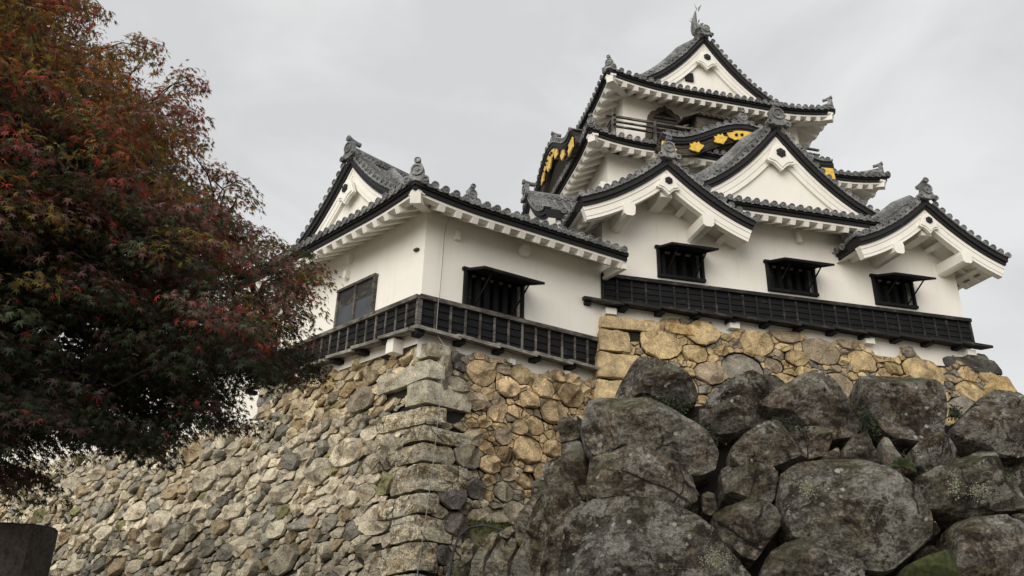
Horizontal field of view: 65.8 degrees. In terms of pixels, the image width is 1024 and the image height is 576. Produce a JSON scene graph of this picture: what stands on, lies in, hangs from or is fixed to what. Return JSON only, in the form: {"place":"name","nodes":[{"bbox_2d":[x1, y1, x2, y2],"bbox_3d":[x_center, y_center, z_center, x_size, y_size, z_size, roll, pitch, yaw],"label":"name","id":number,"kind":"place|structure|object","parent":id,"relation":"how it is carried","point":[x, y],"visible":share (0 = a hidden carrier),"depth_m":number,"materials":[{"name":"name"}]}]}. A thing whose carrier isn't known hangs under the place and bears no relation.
{"place":"outdoors","nodes":[
{"label":"outdoors","id":0,"kind":"place"},
{"bbox_2d":[467,519,513,547],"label":"terrain","id":1,"kind":"structure","parent":0,"point":[473,537],"depth_m":15.37,"materials":[{"name":"green plant"}]},
{"bbox_2d":[0,342,602,575],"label":"rubble base wall","id":2,"kind":"structure","parent":1,"relation":"on","point":[332,480],"depth_m":17.82,"materials":[{"name":"stone"}]},
{"bbox_2d":[2,326,264,464],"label":"plaster outbuilding","id":3,"kind":"structure","parent":2,"relation":"on","point":[253,410],"depth_m":23.47,"materials":[{"name":"white paint"}]},
{"bbox_2d":[211,372,238,413],"bbox_3d":[-8.638,3.139,23.826,0.900,1.250,0.130,-15,-28,33],"label":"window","id":4,"kind":"structure","parent":3,"relation":"in","point":[223,410],"depth_m":23.55,"materials":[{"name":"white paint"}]},
{"bbox_2d":[225,135,628,395],"bbox_3d":[-2.507,-0.300,21.883,8.924,7.136,9.357,15,-27,-28],"label":"corner turret","id":5,"kind":"object","parent":2,"relation":"on","point":[516,286],"visible":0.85,"depth_m":18.83,"materials":[{"name":"white paint"}]},
{"bbox_2d":[333,273,378,327],"bbox_3d":[-3.829,0.387,19.344,1.640,1.130,0.140,-20,-32,41],"label":"shuttered window","id":6,"kind":"structure","parent":5,"relation":"in","point":[357,299],"depth_m":19.32,"materials":[{"name":"grey wood"}]},
{"bbox_2d":[417,216,449,575],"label":"lightning cable","id":7,"kind":"object","parent":5,"relation":"attached to","point":[439,405],"visible":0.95,"depth_m":16.08,"materials":[{"name":"grey metal"}]},
{"bbox_2d":[462,266,544,318],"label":"window","id":8,"kind":"structure","parent":5,"relation":"in","point":[479,293],"depth_m":18.56,"materials":[{"name":"black wood"}]},
{"bbox_2d":[2,0,1023,455],"label":"sky","id":9,"kind":"structure","parent":0,"point":[477,91],"materials":[{"name":"grey"}]},
{"label":"ground","id":10,"kind":"structure","parent":0,"visible":0},
{"bbox_2d":[0,522,57,575],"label":"stone monument","id":11,"kind":"object","parent":10,"relation":"on","point":[26,549],"visible":1,"depth_m":3.78,"materials":[{"name":"grey stone"}]},
{"bbox_2d":[0,0,343,521],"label":"maple tree","id":12,"kind":"object","parent":10,"relation":"on","point":[80,177],"visible":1,"depth_m":4.33,"materials":[{"name":"red plant"}]},
{"bbox_2d":[525,356,1023,575],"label":"boulder wall","id":13,"kind":"structure","parent":10,"relation":"on","point":[637,485],"depth_m":8.44,"materials":[{"name":"grey stone"}]},
{"bbox_2d":[446,476,545,575],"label":"slate outcrop","id":14,"kind":"object","parent":13,"relation":"attached to","point":[494,554],"visible":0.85,"depth_m":11.05,"materials":[{"name":"grey stone"}]},
{"bbox_2d":[448,524,512,575],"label":"rubber hose","id":15,"kind":"object","parent":14,"relation":"on","point":[460,535],"visible":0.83,"depth_m":12.20,"materials":[{"name":"black rubber"}]},
{"bbox_2d":[635,386,698,414],"bbox_3d":[1.836,1.329,9.233,0.761,0.417,0.456,2,-23,0],"label":"creeping plant","id":16,"kind":"object","parent":13,"relation":"on","point":[669,401],"visible":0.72,"depth_m":9.19,"materials":[{"name":"green plant"}]},
{"bbox_2d":[693,416,726,445],"bbox_3d":[2.217,1.575,9.023,0.391,0.576,0.504,2,-23,0],"label":"creeping plant","id":17,"kind":"object","parent":13,"relation":"on","point":[714,438],"visible":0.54,"depth_m":8.96,"materials":[{"name":"green plant"}]},
{"bbox_2d":[558,315,1016,425],"bbox_3d":[7.006,4.601,24.072,13.304,4.166,9.944,6,-24,-11],"label":"tower stone base","id":18,"kind":"object","parent":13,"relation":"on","point":[705,357],"visible":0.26,"depth_m":20.59,"materials":[{"name":"beige stone"}]},
{"bbox_2d":[495,4,1011,382],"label":"castle tower","id":19,"kind":"structure","parent":18,"relation":"on","point":[697,179],"depth_m":22.60,"materials":[{"name":"white paint"}]},
{"bbox_2d":[645,105,684,138],"bbox_3d":[5.337,-5.643,27.568,1.560,1.680,0.110,7,-24,-12],"label":"window","id":20,"kind":"structure","parent":19,"relation":"in","point":[663,114],"depth_m":27.64,"materials":[{"name":"brown paint"}]},
{"bbox_2d":[654,242,718,282],"bbox_3d":[4.627,-0.771,21.049,1.440,0.930,1.230,7,-24,-12],"label":"window","id":21,"kind":"structure","parent":19,"relation":"in","point":[669,266],"depth_m":21.35,"materials":[{"name":"black wood"}]},
{"bbox_2d":[763,257,834,296],"bbox_3d":[7.855,-0.391,21.724,1.600,0.930,1.230,7,-24,-12],"label":"window","id":22,"kind":"structure","parent":19,"relation":"in","point":[779,280],"depth_m":22.03,"materials":[{"name":"black wood"}]},
{"bbox_2d":[869,272,935,309],"bbox_3d":[11.035,-0.018,22.390,1.420,0.930,1.230,7,-24,-12],"label":"window","id":23,"kind":"structure","parent":19,"relation":"in","point":[885,294],"depth_m":22.67,"materials":[{"name":"black wood"}]},
{"bbox_2d":[766,410,814,436],"bbox_3d":[3.202,1.538,8.999,0.625,0.340,0.447,-3,-24,10],"label":"creeping plant","id":24,"kind":"object","parent":13,"relation":"on","point":[785,421],"visible":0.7,"depth_m":8.94,"materials":[{"name":"green plant"}]},
{"bbox_2d":[853,399,880,435],"bbox_3d":[4.062,1.482,9.021,0.275,0.485,0.500,-10,-26,24],"label":"creeping plant","id":25,"kind":"object","parent":13,"relation":"on","point":[865,417],"visible":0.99,"depth_m":8.93,"materials":[{"name":"green plant"}]},
{"bbox_2d":[889,457,916,471],"bbox_3d":[4.170,1.895,8.470,0.287,0.161,0.086,2,-23,0],"label":"fern","id":26,"kind":"object","parent":13,"relation":"on","point":[897,462],"visible":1,"depth_m":8.48,"materials":[{"name":"green plant"}]},
{"bbox_2d":[898,451,911,474],"bbox_3d":[4.305,1.956,8.667,0.175,0.406,0.495,-12,-27,28],"label":"creeping plant","id":27,"kind":"object","parent":13,"relation":"on","point":[905,471],"visible":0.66,"depth_m":8.66,"materials":[{"name":"green plant"}]},
{"bbox_2d":[934,404,962,424],"bbox_3d":[5.020,1.416,9.019,0.367,0.289,0.408,2,-23,0],"label":"creeping plant","id":28,"kind":"object","parent":13,"relation":"on","point":[954,415],"visible":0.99,"depth_m":8.95,"materials":[{"name":"green plant"}]},
{"bbox_2d":[1003,465,1017,488],"bbox_3d":[5.245,2.027,8.584,0.427,0.387,0.577,-12,-27,28],"label":"creeping plant","id":29,"kind":"object","parent":13,"relation":"on","point":[1006,468],"visible":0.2,"depth_m":8.53,"materials":[{"name":"green plant"}]}
]}

